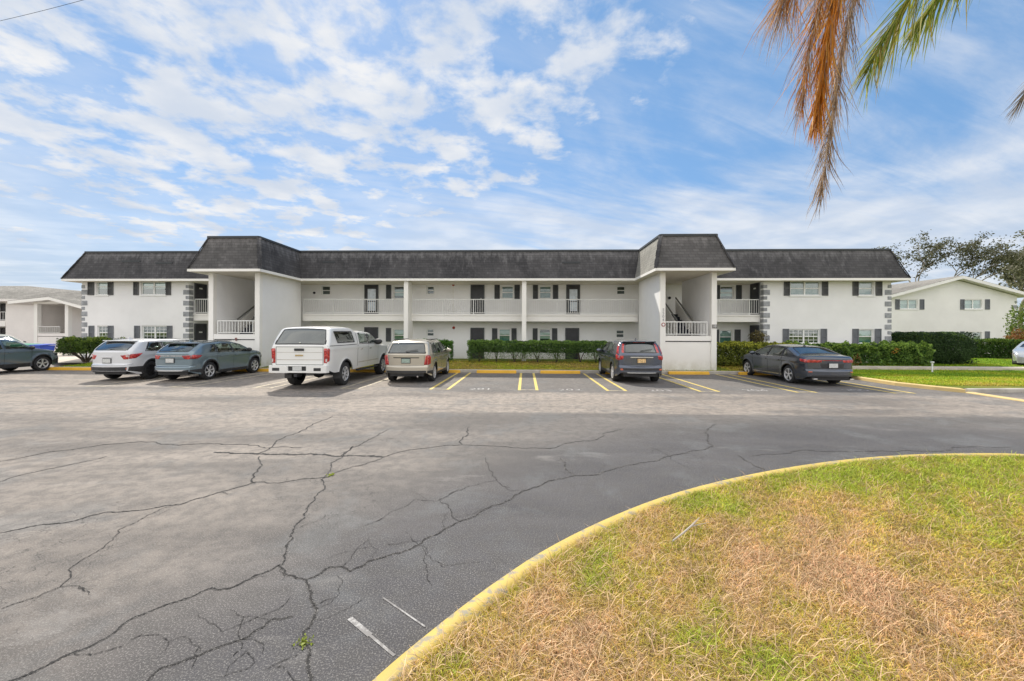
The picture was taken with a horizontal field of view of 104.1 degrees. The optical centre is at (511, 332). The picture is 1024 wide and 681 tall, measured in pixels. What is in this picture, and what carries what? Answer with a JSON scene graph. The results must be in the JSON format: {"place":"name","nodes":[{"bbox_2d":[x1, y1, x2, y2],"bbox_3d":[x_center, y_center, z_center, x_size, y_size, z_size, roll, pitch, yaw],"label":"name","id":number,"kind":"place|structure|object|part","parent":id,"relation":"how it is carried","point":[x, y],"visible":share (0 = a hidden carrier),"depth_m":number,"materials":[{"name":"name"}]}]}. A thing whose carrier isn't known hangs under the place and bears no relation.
{"place":"outdoors","nodes":[
{"label":"outdoors","id":0,"kind":"place"},
{"bbox_2d":[0,286,81,347],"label":"stucco building","id":1,"kind":"structure","parent":0,"point":[36,315],"depth_m":38.97,"materials":[{"name":"paint"}]},
{"bbox_2d":[0,303,5,318],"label":"door","id":2,"kind":"structure","parent":1,"relation":"in","point":[2,305],"depth_m":41.20,"materials":[{"name":"paint"}]},
{"bbox_2d":[0,328,5,338],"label":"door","id":3,"kind":"structure","parent":1,"relation":"in","point":[2,330],"depth_m":41.20,"materials":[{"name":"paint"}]},
{"bbox_2d":[0,0,81,20],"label":"power line","id":4,"kind":"object","parent":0,"point":[39,11],"visible":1,"depth_m":15.13,"materials":[{"name":"metal"}]},
{"bbox_2d":[54,349,92,362],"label":"path","id":5,"kind":"structure","parent":0,"point":[66,358],"depth_m":22.86,"materials":[{"name":"concrete"}]},
{"bbox_2d":[55,335,128,363],"bbox_3d":[-22.439,0.913,21.379,3.218,1.549,1.749,0,0,2],"label":"round shrub","id":6,"kind":"object","parent":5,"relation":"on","point":[73,345],"visible":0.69,"depth_m":20.83,"materials":[{"name":"green plant"}]},
{"bbox_2d":[0,363,1023,680],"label":"parking lot","id":7,"kind":"structure","parent":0,"point":[160,555],"depth_m":5.06,"materials":[{"name":"grey asphalt"}]},
{"bbox_2d":[0,334,25,346],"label":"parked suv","id":8,"kind":"object","parent":7,"relation":"on","point":[7,343],"visible":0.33,"depth_m":26.17,"materials":[{"name":"white metal"}]},
{"bbox_2d":[0,338,57,370],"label":"parked suv","id":9,"kind":"object","parent":7,"relation":"on","point":[32,357],"visible":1,"depth_m":18.37,"materials":[{"name":"grey metal"}]},
{"bbox_2d":[29,344,55,350],"bbox_3d":[-28.499,1.251,24.255,0.774,1.099,0.775,0,0,7],"label":"wheelie bin","id":10,"kind":"object","parent":7,"relation":"on","point":[47,346],"visible":0.37,"depth_m":24.14,"materials":[{"name":"plastic"}]},
{"bbox_2d":[46,367,78,369],"bbox_3d":[-21.726,1.752,19.269,1.840,0.135,0.190,0,0,2],"label":"wheel stop","id":11,"kind":"object","parent":7,"relation":"on","point":[62,368],"visible":0.72,"depth_m":19.20,"materials":[{"name":"yellow paint"}]},
{"bbox_2d":[78,367,90,369],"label":"wheel stop","id":12,"kind":"object","parent":7,"relation":"on","point":[84,368],"visible":0.43,"depth_m":19.16,"materials":[{"name":"yellow paint"}]},
{"bbox_2d":[90,337,194,378],"bbox_3d":[-15.100,1.012,17.172,2.210,1.671,4.582,0,0,2],"label":"parked suv","id":13,"kind":"object","parent":7,"relation":"on","point":[113,359],"visible":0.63,"depth_m":15.27,"materials":[{"name":"white metal"}]},
{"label":"rear window","id":14,"kind":"part","parent":13,"relation":"part of","materials":[{"name":"blue glass"}]},
{"bbox_2d":[91,374,196,386],"bbox_3d":[-14.170,1.846,16.351,0.680,0.001,5.500,0,0,2],"label":"parking line","id":15,"kind":"object","parent":7,"relation":"on","point":[134,380],"visible":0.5,"depth_m":14.98,"materials":[{"name":"paint"}]},
{"bbox_2d":[153,339,261,379],"bbox_3d":[-12.664,1.060,17.007,2.150,1.590,4.448,0,0,2],"label":"parked suv","id":16,"kind":"object","parent":7,"relation":"on","point":[205,359],"visible":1,"depth_m":15.68,"materials":[{"name":"grey metal"}]},
{"bbox_2d":[172,372,271,386],"bbox_3d":[-11.221,1.857,16.253,0.680,0.001,5.500,0,0,2],"label":"parking line","id":17,"kind":"object","parent":7,"relation":"on","point":[221,381],"visible":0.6,"depth_m":15.39,"materials":[{"name":"paint"}]},
{"bbox_2d":[232,368,268,371],"bbox_3d":[-12.332,1.785,18.962,1.840,0.135,0.190,0,0,2],"label":"wheel stop","id":18,"kind":"object","parent":7,"relation":"on","point":[262,370],"visible":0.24,"depth_m":18.88,"materials":[{"name":"yellow paint"}]},
{"bbox_2d":[253,375,327,387],"bbox_3d":[-8.323,1.867,16.156,0.680,0.001,5.500,0,0,2],"label":"parking line","id":19,"kind":"object","parent":7,"relation":"on","point":[286,384],"visible":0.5,"depth_m":14.55,"materials":[{"name":"paint"}]},
{"bbox_2d":[293,633,313,649],"bbox_3d":[-1.271,1.881,2.433,0.132,0.039,0.092,0,0,21],"label":"weed","id":20,"kind":"object","parent":7,"relation":"on","point":[304,641],"visible":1,"depth_m":2.43,"materials":[{"name":"green plant"}]},
{"bbox_2d":[269,326,386,384],"bbox_3d":[-6.836,0.827,15.927,2.548,2.098,6.270,0,0,2],"label":"parked pickup","id":21,"kind":"object","parent":7,"relation":"on","point":[298,354],"visible":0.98,"depth_m":13.33,"materials":[{"name":"white metal"}]},
{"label":"topper window","id":22,"kind":"part","parent":21,"relation":"part of","materials":[{"name":"grey glass"}]},
{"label":"topper side window","id":23,"kind":"part","parent":21,"relation":"part of","materials":[{"name":"black glass"}]},
{"bbox_2d":[347,617,372,636],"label":"old line","id":24,"kind":"object","parent":7,"relation":"on","point":[360,627],"visible":1,"depth_m":2.57,"materials":[{"name":"paint"}]},
{"bbox_2d":[350,369,374,371],"bbox_3d":[-6.886,1.804,18.767,1.840,0.135,0.190,0,0,2],"label":"wheel stop","id":25,"kind":"object","parent":7,"relation":"on","point":[364,370],"visible":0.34,"depth_m":18.69,"materials":[{"name":"yellow paint"}]},
{"bbox_2d":[340,375,387,388],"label":"parking line","id":26,"kind":"object","parent":7,"relation":"on","point":[364,381],"visible":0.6,"depth_m":14.65,"materials":[{"name":"paint"}]},
{"bbox_2d":[369,634,395,655],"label":"old line","id":27,"kind":"object","parent":7,"relation":"on","point":[382,645],"visible":1,"depth_m":2.42,"materials":[{"name":"paint"}]},
{"bbox_2d":[383,597,424,626],"bbox_3d":[-0.739,1.894,2.711,0.458,0.001,0.012,0,0,38],"label":"old line","id":28,"kind":"object","parent":7,"relation":"on","point":[410,616],"visible":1,"depth_m":2.70,"materials":[{"name":"paint"}]},
{"bbox_2d":[385,338,450,380],"bbox_3d":[-3.826,1.074,16.806,2.270,1.625,4.412,0,0,2],"label":"parked suv","id":29,"kind":"object","parent":7,"relation":"on","point":[413,357],"visible":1,"depth_m":14.84,"materials":[{"name":"beige metal"}]},
{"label":"rear window","id":30,"kind":"part","parent":29,"relation":"part of","materials":[{"name":"grey glass"}]},
{"bbox_2d":[439,370,459,372],"bbox_3d":[-3.336,1.817,18.666,1.840,0.135,0.190,0,0,2],"label":"wheel stop","id":31,"kind":"object","parent":7,"relation":"on","point":[454,371],"visible":0.39,"depth_m":18.57,"materials":[{"name":"yellow paint"}]},
{"bbox_2d":[430,373,469,388],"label":"parking line","id":32,"kind":"object","parent":7,"relation":"on","point":[448,378],"visible":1,"depth_m":15.32,"materials":[{"name":"yellow paint"}]},
{"bbox_2d":[60,234,910,370],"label":"apartment building","id":33,"kind":"structure","parent":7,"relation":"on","point":[686,301],"depth_m":22.36,"materials":[{"name":"white paint"}]},
{"bbox_2d":[94,282,108,295],"bbox_3d":[-24.040,-2.549,23.488,0.836,0.851,0.208,0,0,2],"label":"window","id":34,"kind":"structure","parent":33,"relation":"in","point":[101,286],"depth_m":23.56,"materials":[{"name":"white glass"}]},
{"bbox_2d":[98,326,107,337],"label":"window","id":35,"kind":"structure","parent":33,"relation":"in","point":[102,330],"depth_m":23.59,"materials":[{"name":"white glass"}]},
{"bbox_2d":[139,282,165,295],"bbox_3d":[-20.959,-2.537,23.386,1.601,0.848,0.208,0,0,2],"label":"window","id":36,"kind":"structure","parent":33,"relation":"in","point":[148,288],"depth_m":23.45,"materials":[{"name":"white glass"}]},
{"bbox_2d":[143,326,165,338],"bbox_3d":[-20.891,0.050,23.383,1.631,0.878,0.208,0,0,2],"label":"window","id":37,"kind":"structure","parent":33,"relation":"in","point":[157,332],"depth_m":23.48,"materials":[{"name":"white glass"}]},
{"bbox_2d":[194,323,206,339],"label":"door","id":38,"kind":"structure","parent":33,"relation":"in","point":[200,330],"depth_m":24.06,"materials":[{"name":"paint"}]},
{"bbox_2d":[194,283,206,313],"bbox_3d":[-18.757,-2.021,24.068,0.050,1.850,0.900,0,0,2],"label":"door","id":39,"kind":"structure","parent":33,"relation":"in","point":[200,290],"depth_m":24.04,"materials":[{"name":"paint"}]},
{"bbox_2d":[322,286,329,294],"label":"window","id":40,"kind":"structure","parent":33,"relation":"in","point":[325,289],"depth_m":24.55,"materials":[{"name":"clear glass"}]},
{"bbox_2d":[364,327,377,342],"bbox_3d":[-8.554,0.629,24.283,0.851,1.882,0.090,0,0,2],"label":"door","id":41,"kind":"structure","parent":33,"relation":"in","point":[373,331],"depth_m":24.28,"materials":[{"name":"paint"}]},
{"bbox_2d":[364,285,378,313],"bbox_3d":[-8.546,-1.986,24.262,0.852,1.853,0.133,0,0,2],"label":"door","id":42,"kind":"structure","parent":33,"relation":"in","point":[370,291],"depth_m":24.27,"materials":[{"name":"white glass"}]},
{"bbox_2d":[393,329,403,340],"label":"window","id":43,"kind":"structure","parent":33,"relation":"in","point":[398,333],"depth_m":24.37,"materials":[{"name":"clear glass"}]},
{"bbox_2d":[394,286,403,298],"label":"window","id":44,"kind":"structure","parent":33,"relation":"in","point":[398,290],"depth_m":24.38,"materials":[{"name":"clear glass"}]},
{"bbox_2d":[427,286,433,293],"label":"window","id":45,"kind":"structure","parent":33,"relation":"in","point":[430,289],"depth_m":24.33,"materials":[{"name":"clear glass"}]},
{"bbox_2d":[427,329,433,335],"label":"window","id":46,"kind":"structure","parent":33,"relation":"in","point":[430,332],"depth_m":24.23,"materials":[{"name":"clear glass"}]},
{"bbox_2d":[470,328,483,358],"bbox_3d":[-2.087,0.657,24.068,0.836,1.871,0.090,0,0,2],"label":"door","id":47,"kind":"structure","parent":33,"relation":"in","point":[475,333],"depth_m":24.06,"materials":[{"name":"paint"}]},
{"bbox_2d":[470,285,484,313],"bbox_3d":[-2.079,-1.962,24.046,0.837,1.850,0.133,0,0,2],"label":"door","id":48,"kind":"structure","parent":33,"relation":"in","point":[477,291],"depth_m":24.06,"materials":[{"name":"paint"}]},
{"bbox_2d":[499,329,509,340],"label":"window","id":49,"kind":"structure","parent":33,"relation":"in","point":[504,334],"depth_m":24.16,"materials":[{"name":"clear glass"}]},
{"bbox_2d":[501,286,513,298],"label":"window","id":50,"kind":"structure","parent":33,"relation":"in","point":[507,292],"depth_m":24.15,"materials":[{"name":"clear glass"}]},
{"bbox_2d":[539,286,550,298],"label":"window","id":51,"kind":"structure","parent":33,"relation":"in","point":[544,291],"depth_m":24.07,"materials":[{"name":"clear glass"}]},
{"bbox_2d":[539,329,550,339],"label":"window","id":52,"kind":"structure","parent":33,"relation":"in","point":[544,334],"depth_m":24.07,"materials":[{"name":"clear glass"}]},
{"bbox_2d":[565,328,578,358],"bbox_3d":[3.596,0.676,23.878,0.823,1.873,0.090,0,0,2],"label":"door","id":53,"kind":"structure","parent":33,"relation":"in","point":[572,334],"depth_m":23.87,"materials":[{"name":"paint"}]},
{"bbox_2d":[566,285,579,313],"bbox_3d":[3.650,-1.933,23.855,0.823,1.831,0.133,0,0,2],"label":"door","id":54,"kind":"structure","parent":33,"relation":"in","point":[572,291],"depth_m":23.86,"materials":[{"name":"white glass"}]},
{"bbox_2d":[616,330,623,337],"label":"window","id":55,"kind":"structure","parent":33,"relation":"in","point":[619,333],"depth_m":23.86,"materials":[{"name":"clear glass"}]},
{"bbox_2d":[617,286,624,294],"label":"window","id":56,"kind":"structure","parent":33,"relation":"in","point":[620,289],"depth_m":23.95,"materials":[{"name":"clear glass"}]},
{"bbox_2d":[719,330,731,342],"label":"window","id":57,"kind":"structure","parent":33,"relation":"in","point":[724,335],"depth_m":23.72,"materials":[{"name":"clear glass"}]},
{"bbox_2d":[720,286,734,300],"bbox_3d":[12.697,-2.301,23.644,0.923,0.871,0.208,0,0,2],"label":"window","id":58,"kind":"structure","parent":33,"relation":"in","point":[726,292],"depth_m":23.72,"materials":[{"name":"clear glass"}]},
{"bbox_2d":[750,325,759,342],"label":"door","id":59,"kind":"structure","parent":33,"relation":"in","point":[752,327],"depth_m":22.99,"materials":[{"name":"paint"}]},
{"bbox_2d":[750,282,759,314],"bbox_3d":[13.965,-1.906,22.978,0.050,1.850,0.900,0,0,2],"label":"door","id":60,"kind":"structure","parent":33,"relation":"in","point":[754,288],"depth_m":22.99,"materials":[{"name":"paint"}]},
{"bbox_2d":[789,329,818,343],"bbox_3d":[16.173,0.262,22.147,1.780,0.863,0.208,0,0,2],"label":"window","id":61,"kind":"structure","parent":33,"relation":"in","point":[811,336],"depth_m":22.24,"materials":[{"name":"clear glass"}]},
{"bbox_2d":[789,282,821,296],"bbox_3d":[16.224,-2.401,22.146,1.752,0.863,0.208,0,0,2],"label":"window","id":62,"kind":"structure","parent":33,"relation":"in","point":[797,289],"depth_m":22.20,"materials":[{"name":"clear glass"}]},
{"bbox_2d":[859,329,872,344],"bbox_3d":[19.490,0.260,22.037,0.914,0.859,0.208,0,0,2],"label":"window","id":63,"kind":"structure","parent":33,"relation":"in","point":[865,335],"depth_m":22.12,"materials":[{"name":"clear glass"}]},
{"bbox_2d":[858,282,875,296],"bbox_3d":[19.499,-2.389,22.037,0.914,0.859,0.208,0,0,2],"label":"window","id":64,"kind":"structure","parent":33,"relation":"in","point":[865,288],"depth_m":22.11,"materials":[{"name":"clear glass"}]},
{"bbox_2d":[477,370,515,372],"bbox_3d":[-0.718,1.826,18.558,1.840,0.135,0.190,0,0,2],"label":"wheel stop","id":65,"kind":"object","parent":7,"relation":"on","point":[496,371],"visible":1,"depth_m":18.49,"materials":[{"name":"yellow paint"}]},
{"bbox_2d":[263,368,743,373],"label":"kerb","id":66,"kind":"structure","parent":7,"relation":"on","point":[583,371],"depth_m":18.69,"materials":[{"name":"concrete"}]},
{"bbox_2d":[0,416,1009,680],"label":"road crack","id":67,"kind":"object","parent":7,"relation":"on","point":[285,558],"visible":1,"depth_m":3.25,"materials":[{"name":"black asphalt"}]},
{"bbox_2d":[518,373,537,389],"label":"parking line","id":68,"kind":"object","parent":7,"relation":"on","point":[520,381],"visible":1,"depth_m":15.26,"materials":[{"name":"yellow paint"}]},
{"bbox_2d":[540,370,579,373],"bbox_3d":[2.231,1.836,18.483,1.840,0.135,0.190,0,0,2],"label":"wheel stop","id":69,"kind":"object","parent":7,"relation":"on","point":[557,372],"visible":1,"depth_m":18.41,"materials":[{"name":"yellow paint"}]},
{"bbox_2d":[583,373,626,390],"bbox_3d":[3.520,1.908,15.761,0.680,0.001,5.500,0,0,2],"label":"parking line","id":70,"kind":"object","parent":7,"relation":"on","point":[605,379],"visible":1,"depth_m":15.17,"materials":[{"name":"yellow paint"}]},
{"bbox_2d":[596,338,662,380],"bbox_3d":[4.876,1.061,17.022,2.270,1.713,4.620,0,0,2],"label":"parked suv","id":71,"kind":"object","parent":7,"relation":"on","point":[635,357],"visible":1,"depth_m":14.98,"materials":[{"name":"grey metal"}]},
{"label":"rear window","id":72,"kind":"part","parent":71,"relation":"part of","materials":[{"name":"grey glass"}]},
{"bbox_2d":[668,371,709,374],"bbox_3d":[8.087,1.857,18.290,1.840,0.135,0.190,0,0,2],"label":"wheel stop","id":73,"kind":"object","parent":7,"relation":"on","point":[691,372],"visible":1,"depth_m":18.21,"materials":[{"name":"yellow paint"}]},
{"bbox_2d":[659,374,719,391],"bbox_3d":[6.499,1.919,15.662,0.680,0.001,5.500,0,0,2],"label":"parking line","id":74,"kind":"object","parent":7,"relation":"on","point":[688,382],"visible":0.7,"depth_m":14.69,"materials":[{"name":"yellow paint"}]},
{"bbox_2d":[372,453,1023,680],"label":"kerb","id":75,"kind":"structure","parent":7,"relation":"on","point":[393,669],"depth_m":2.97,"materials":[{"name":"yellow paint"}]},
{"bbox_2d":[738,372,769,374],"bbox_3d":[11.255,1.868,18.155,1.840,0.135,0.190,0,0,2],"label":"wheel stop","id":76,"kind":"object","parent":7,"relation":"on","point":[745,373],"visible":0.45,"depth_m":18.09,"materials":[{"name":"yellow paint"}]},
{"bbox_2d":[716,374,817,392],"bbox_3d":[9.567,1.929,15.560,0.680,0.001,5.500,0,0,2],"label":"parking line","id":77,"kind":"object","parent":7,"relation":"on","point":[767,382],"visible":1,"depth_m":15.04,"materials":[{"name":"yellow paint"}]},
{"bbox_2d":[740,344,853,382],"bbox_3d":[11.506,1.209,16.615,2.310,1.463,4.942,0,0,2],"label":"parked sedan","id":78,"kind":"object","parent":7,"relation":"on","point":[791,364],"visible":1,"depth_m":15.04,"materials":[{"name":"grey metal"}]},
{"bbox_2d":[818,380,910,392],"bbox_3d":[12.615,1.940,15.458,0.680,0.001,5.500,0,0,2],"label":"parking line","id":79,"kind":"object","parent":7,"relation":"on","point":[868,388],"visible":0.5,"depth_m":14.03,"materials":[{"name":"yellow paint"}]},
{"bbox_2d":[852,376,965,392],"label":"kerb","id":80,"kind":"structure","parent":7,"relation":"on","point":[931,387],"depth_m":14.13,"materials":[{"name":"paint"}]},
{"bbox_2d":[963,388,1023,392],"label":"kerb","id":81,"kind":"structure","parent":7,"relation":"on","point":[999,390],"depth_m":12.90,"materials":[{"name":"concrete"}]},
{"bbox_2d":[965,392,1023,401],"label":"kerb","id":82,"kind":"structure","parent":7,"relation":"on","point":[1001,397],"depth_m":11.91,"materials":[{"name":"paint"}]},
{"bbox_2d":[0,0,1023,322],"label":"sky","id":83,"kind":"structure","parent":0,"point":[126,125],"materials":[{"name":"blue"}]},
{"bbox_2d":[58,357,1023,387],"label":"lawn","id":84,"kind":"structure","parent":0,"point":[720,369],"depth_m":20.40,"materials":[{"name":"green plant"}]},
{"bbox_2d":[432,339,453,359],"bbox_3d":[-4.423,0.977,21.715,2.653,1.352,1.020,0,0,2],"label":"clipped hedge","id":85,"kind":"object","parent":84,"relation":"on","point":[445,342],"visible":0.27,"depth_m":21.43,"materials":[{"name":"green plant"}]},
{"bbox_2d":[467,339,608,362],"bbox_3d":[1.405,1.003,21.518,7.751,1.341,1.161,0,0,2],"label":"clipped hedge","id":86,"kind":"object","parent":84,"relation":"on","point":[504,347],"visible":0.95,"depth_m":21.26,"materials":[{"name":"green plant"}]},
{"bbox_2d":[748,330,768,342],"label":"shrub","id":87,"kind":"object","parent":84,"relation":"on","point":[760,335],"visible":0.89,"depth_m":21.75,"materials":[{"name":"green plant"}]},
{"bbox_2d":[717,340,800,365],"bbox_3d":[12.427,1.093,20.271,4.362,1.399,1.361,0,0,2],"label":"variegated hedge","id":88,"kind":"object","parent":84,"relation":"on","point":[734,348],"visible":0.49,"depth_m":19.97,"materials":[{"name":"green plant"}]},
{"bbox_2d":[785,340,935,365],"bbox_3d":[17.823,1.089,20.832,7.670,1.446,1.596,0,0,2],"label":"flowering hedge","id":89,"kind":"object","parent":84,"relation":"on","point":[884,352],"visible":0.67,"depth_m":20.45,"materials":[{"name":"green plant"}]},
{"bbox_2d":[891,331,979,364],"bbox_3d":[22.745,0.860,21.955,3.368,1.872,2.711,0,0,2],"label":"trimmed hedge","id":90,"kind":"object","parent":84,"relation":"on","point":[944,343],"visible":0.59,"depth_m":20.85,"materials":[{"name":"green plant"}]},
{"bbox_2d":[959,338,1023,358],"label":"trimmed hedge","id":91,"kind":"object","parent":84,"relation":"on","point":[999,348],"visible":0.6,"depth_m":26.05,"materials":[{"name":"green plant"}]},
{"bbox_2d":[1002,301,1023,339],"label":"croton shrub","id":92,"kind":"object","parent":84,"relation":"on","point":[1012,326],"visible":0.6,"depth_m":28.06,"materials":[{"name":"green plant"}]},
{"bbox_2d":[1003,328,1023,353],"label":"croton shrub","id":93,"kind":"object","parent":84,"relation":"on","point":[1013,335],"visible":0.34,"depth_m":27.25,"materials":[{"name":"orange plant"}]},
{"bbox_2d":[1012,341,1023,364],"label":"parked sedan","id":94,"kind":"object","parent":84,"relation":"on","point":[1017,354],"visible":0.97,"depth_m":20.66,"materials":[{"name":"white metal"}]},
{"bbox_2d":[386,452,1023,680],"bbox_3d":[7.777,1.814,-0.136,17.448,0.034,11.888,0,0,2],"label":"lawn","id":95,"kind":"structure","parent":0,"point":[691,624],"depth_m":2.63,"materials":[{"name":"green plant"}]},
{"bbox_2d":[672,517,708,540],"bbox_3d":[1.545,1.717,3.502,0.571,0.040,0.066,0,0,-36],"label":"fallen twig","id":96,"kind":"object","parent":95,"relation":"on","point":[687,529],"visible":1,"depth_m":3.48,"materials":[{"name":"beige wood"}]},
{"bbox_2d":[744,0,1023,223],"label":"palm tree","id":97,"kind":"object","parent":95,"relation":"on","point":[832,14],"visible":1,"depth_m":4.42,"materials":[{"name":"brown plant"}]},
{"bbox_2d":[852,366,1023,370],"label":"path","id":98,"kind":"structure","parent":0,"point":[934,368],"depth_m":19.27,"materials":[{"name":"concrete"}]},
{"label":"ground","id":99,"kind":"structure","parent":0,"visible":0},
{"bbox_2d":[874,229,1023,281],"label":"bare oak tree","id":100,"kind":"object","parent":99,"relation":"on","point":[1009,257],"visible":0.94,"depth_m":43.20,"materials":[{"name":"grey plant"}]},
{"bbox_2d":[891,275,1023,353],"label":"gabled building","id":101,"kind":"structure","parent":99,"relation":"on","point":[963,304],"depth_m":33.29,"materials":[{"name":"beige paint"}]},
{"bbox_2d":[900,300,918,309],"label":"window","id":102,"kind":"structure","parent":101,"relation":"in","point":[904,304],"depth_m":33.55,"materials":[{"name":"clear glass"}]},
{"bbox_2d":[965,332,980,338],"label":"window","id":103,"kind":"structure","parent":101,"relation":"in","point":[979,334],"depth_m":33.36,"materials":[{"name":"clear glass"}]},
{"bbox_2d":[964,300,983,309],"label":"window","id":104,"kind":"structure","parent":101,"relation":"in","point":[969,304],"depth_m":33.37,"materials":[{"name":"clear glass"}]},
{"bbox_2d":[992,229,1023,334],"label":"oak tree","id":105,"kind":"object","parent":99,"relation":"on","point":[1021,263],"visible":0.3,"depth_m":49.08,"materials":[{"name":"green plant"}]},
{"bbox_2d":[993,247,1023,290],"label":"oak tree","id":106,"kind":"object","parent":99,"relation":"on","point":[1010,282],"visible":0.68,"depth_m":51.92,"materials":[{"name":"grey plant"}]}
]}

